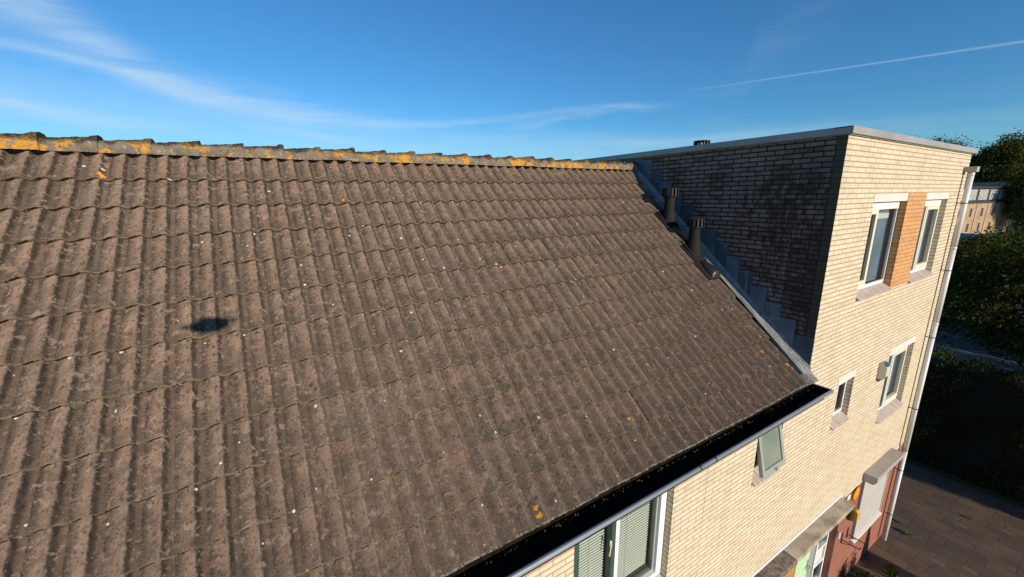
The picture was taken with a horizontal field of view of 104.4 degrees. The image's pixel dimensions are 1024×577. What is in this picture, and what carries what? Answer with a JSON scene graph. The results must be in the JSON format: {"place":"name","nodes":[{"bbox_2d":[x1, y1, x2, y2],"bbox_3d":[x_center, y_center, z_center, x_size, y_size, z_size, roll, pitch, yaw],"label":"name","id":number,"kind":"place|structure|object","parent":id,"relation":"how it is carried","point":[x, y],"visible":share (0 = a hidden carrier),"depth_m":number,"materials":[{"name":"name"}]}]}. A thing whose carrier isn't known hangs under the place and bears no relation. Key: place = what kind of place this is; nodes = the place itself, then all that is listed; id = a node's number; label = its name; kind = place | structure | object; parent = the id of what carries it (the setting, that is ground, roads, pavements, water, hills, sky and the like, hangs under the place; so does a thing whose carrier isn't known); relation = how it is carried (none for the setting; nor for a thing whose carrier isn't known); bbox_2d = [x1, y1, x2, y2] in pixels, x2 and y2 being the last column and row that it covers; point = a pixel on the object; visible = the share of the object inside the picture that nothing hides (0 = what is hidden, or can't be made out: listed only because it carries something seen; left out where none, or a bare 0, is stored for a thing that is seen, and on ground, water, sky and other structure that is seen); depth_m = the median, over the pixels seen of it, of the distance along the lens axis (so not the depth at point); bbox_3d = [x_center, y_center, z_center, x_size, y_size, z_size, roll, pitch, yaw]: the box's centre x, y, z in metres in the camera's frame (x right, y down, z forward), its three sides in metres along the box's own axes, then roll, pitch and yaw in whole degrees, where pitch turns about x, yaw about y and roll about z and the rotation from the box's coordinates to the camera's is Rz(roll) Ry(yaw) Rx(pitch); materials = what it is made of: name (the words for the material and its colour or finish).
{"place":"outdoors","nodes":[
{"label":"outdoors","id":0,"kind":"place"},
{"bbox_2d":[0,132,833,576],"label":"terraced house","id":1,"kind":"structure","parent":0,"point":[232,360],"depth_m":3.37,"materials":[{"name":"beige brick"}]},
{"bbox_2d":[573,491,667,576],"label":"window","id":2,"kind":"structure","parent":1,"relation":"in","point":[653,569],"depth_m":4.09,"materials":[{"name":"white paint"}]},
{"bbox_2d":[752,424,785,486],"bbox_3d":[3.231,2.032,5.015,0.598,0.797,0.282,-9,15,-30],"label":"window","id":3,"kind":"structure","parent":1,"relation":"in","point":[770,446],"depth_m":4.98,"materials":[{"name":"white paint"}]},
{"bbox_2d":[0,0,1023,160],"label":"sky","id":4,"kind":"structure","parent":0,"point":[540,79],"materials":[{"name":"blue"}]},
{"bbox_2d":[882,461,933,532],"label":"side paving","id":5,"kind":"structure","parent":0,"point":[914,480],"depth_m":10.62,"materials":[{"name":"grey concrete"}]},
{"bbox_2d":[847,473,1023,576],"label":"paving","id":6,"kind":"structure","parent":0,"point":[951,538],"depth_m":8.95,"materials":[{"name":"grey concrete"}]},
{"bbox_2d":[844,569,873,576],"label":"shrub","id":7,"kind":"object","parent":6,"relation":"on","point":[861,574],"visible":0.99,"depth_m":7.67,"materials":[{"name":"green plant"}]},
{"bbox_2d":[883,565,899,576],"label":"weed","id":8,"kind":"object","parent":6,"relation":"on","point":[893,572],"visible":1,"depth_m":8.09,"materials":[{"name":"green plant"}]},
{"bbox_2d":[905,221,1023,509],"bbox_3d":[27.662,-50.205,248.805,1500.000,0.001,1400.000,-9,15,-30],"label":"ground","id":9,"kind":"structure","parent":0,"point":[998,496],"depth_m":10.84,"materials":[{"name":"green plant"}]},
{"bbox_2d":[574,125,979,576],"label":"tall house","id":10,"kind":"structure","parent":9,"relation":"on","point":[826,251],"depth_m":5.97,"materials":[{"name":"beige brick"}]},
{"bbox_2d":[793,552,810,576],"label":"door","id":11,"kind":"structure","parent":10,"relation":"in","point":[801,568],"depth_m":6.90,"materials":[{"name":"green paint"}]},
{"bbox_2d":[830,369,856,430],"bbox_3d":[5.059,1.694,6.119,0.622,0.850,0.155,-9,15,-30],"label":"window","id":12,"kind":"structure","parent":10,"relation":"in","point":[839,418],"depth_m":6.19,"materials":[{"name":"white paint"}]},
{"bbox_2d":[841,533,860,549],"bbox_3d":[6.260,4.704,7.327,0.019,0.225,0.291,-10,16,-34],"label":"basket bracket","id":13,"kind":"object","parent":10,"relation":"attached to","point":[848,543],"visible":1,"depth_m":7.38,"materials":[{"name":"metal"}]},
{"bbox_2d":[847,507,859,522],"bbox_3d":[6.338,4.199,7.363,0.270,0.270,0.126,-9,15,-30],"label":"wall lantern box","id":14,"kind":"object","parent":10,"relation":"attached to","point":[853,515],"visible":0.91,"depth_m":7.33,"materials":[{"name":"yellow plastic"}]},
{"bbox_2d":[852,485,859,500],"bbox_3d":[6.348,3.778,7.319,0.297,0.297,0.033,-9,15,-30],"label":"sun ornament","id":15,"kind":"object","parent":10,"relation":"attached to","point":[855,496],"visible":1,"depth_m":7.29,"materials":[{"name":"orange metal"}]},
{"bbox_2d":[846,527,866,543],"bbox_3d":[6.469,4.673,7.451,0.019,0.225,0.291,-10,16,-34],"label":"basket bracket","id":16,"kind":"object","parent":10,"relation":"attached to","point":[854,537],"visible":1,"depth_m":7.50,"materials":[{"name":"metal"}]},
{"bbox_2d":[856,193,908,300],"bbox_3d":[5.517,-0.665,5.943,1.730,1.475,0.265,-9,15,-30],"label":"window","id":17,"kind":"structure","parent":10,"relation":"in","point":[885,207],"depth_m":6.00,"materials":[{"name":"white paint"}]},
{"bbox_2d":[876,361,890,381],"bbox_3d":[6.287,1.406,6.721,0.170,0.351,0.117,-9,15,-30],"label":"alarm box","id":18,"kind":"object","parent":10,"relation":"attached to","point":[884,368],"visible":1,"depth_m":6.68,"materials":[{"name":"white plastic"}]},
{"bbox_2d":[876,336,915,423],"bbox_3d":[7.269,1.631,7.554,1.740,1.430,0.265,-9,15,-30],"label":"window","id":19,"kind":"structure","parent":10,"relation":"in","point":[889,404],"depth_m":7.61,"materials":[{"name":"white paint"}]},
{"bbox_2d":[908,192,949,282],"bbox_3d":[7.275,-0.929,6.984,1.690,1.475,0.265,-9,15,-30],"label":"window","id":20,"kind":"structure","parent":10,"relation":"in","point":[918,271],"depth_m":7.03,"materials":[{"name":"white paint"}]},
{"bbox_2d":[910,135,945,141],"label":"tree","id":21,"kind":"object","parent":9,"relation":"on","point":[935,138],"depth_m":86.74,"materials":[{"name":"green plant"}]},
{"bbox_2d":[939,135,980,182],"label":"tree","id":22,"kind":"object","parent":9,"relation":"on","point":[958,143],"visible":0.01,"depth_m":82.69,"materials":[{"name":"green plant"}]},
{"bbox_2d":[901,345,1023,504],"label":"hedge","id":23,"kind":"object","parent":9,"relation":"on","point":[969,424],"visible":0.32,"depth_m":10.51,"materials":[{"name":"green plant"}]},
{"bbox_2d":[927,343,1023,364],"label":"kerb","id":24,"kind":"structure","parent":9,"relation":"on","point":[977,354],"depth_m":18.97,"materials":[{"name":"concrete"}]},
{"bbox_2d":[930,220,1023,367],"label":"street tree","id":25,"kind":"object","parent":9,"relation":"on","point":[1006,333],"visible":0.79,"depth_m":14.26,"materials":[{"name":"green plant"}]},
{"bbox_2d":[966,147,998,180],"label":"tree","id":26,"kind":"object","parent":9,"relation":"on","point":[972,158],"visible":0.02,"depth_m":80.76,"materials":[{"name":"green plant"}]},
{"bbox_2d":[943,221,1023,307],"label":"street tree","id":27,"kind":"object","parent":9,"relation":"on","point":[996,240],"visible":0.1,"depth_m":24.00,"materials":[{"name":"green plant"}]},
{"bbox_2d":[966,128,1023,212],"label":"tree","id":28,"kind":"object","parent":9,"relation":"on","point":[1007,155],"visible":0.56,"depth_m":76.82,"materials":[{"name":"green plant"}]},
{"bbox_2d":[985,221,1023,264],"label":"roadside tree","id":29,"kind":"object","parent":9,"relation":"on","point":[1007,237],"visible":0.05,"depth_m":34.81,"materials":[{"name":"green plant"}]},
{"bbox_2d":[990,188,1023,237],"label":"roadside tree","id":30,"kind":"object","parent":9,"relation":"on","point":[1018,216],"visible":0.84,"depth_m":41.38,"materials":[{"name":"green plant"}]},
{"bbox_2d":[998,162,1023,219],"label":"tree","id":31,"kind":"object","parent":9,"relation":"on","point":[1016,189],"visible":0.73,"depth_m":71.77,"materials":[{"name":"green plant"}]},
{"bbox_2d":[952,233,979,258],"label":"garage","id":32,"kind":"structure","parent":0,"point":[967,235],"depth_m":44.39,"materials":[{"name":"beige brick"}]},
{"bbox_2d":[925,344,1023,377],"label":"footpath","id":33,"kind":"structure","parent":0,"point":[970,356],"depth_m":18.40,"materials":[{"name":"grey concrete"}]},
{"bbox_2d":[927,317,1023,363],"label":"road","id":34,"kind":"structure","parent":0,"point":[959,344],"depth_m":20.43,"materials":[{"name":"grey asphalt"}]},
{"bbox_2d":[953,182,1013,233],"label":"apartment block","id":35,"kind":"structure","parent":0,"point":[985,204],"depth_m":71.01,"materials":[{"name":"beige brick"}]},
{"bbox_2d":[950,295,1023,315],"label":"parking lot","id":36,"kind":"structure","parent":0,"point":[987,305],"depth_m":26.99,"materials":[{"name":"grey asphalt"}]}
]}

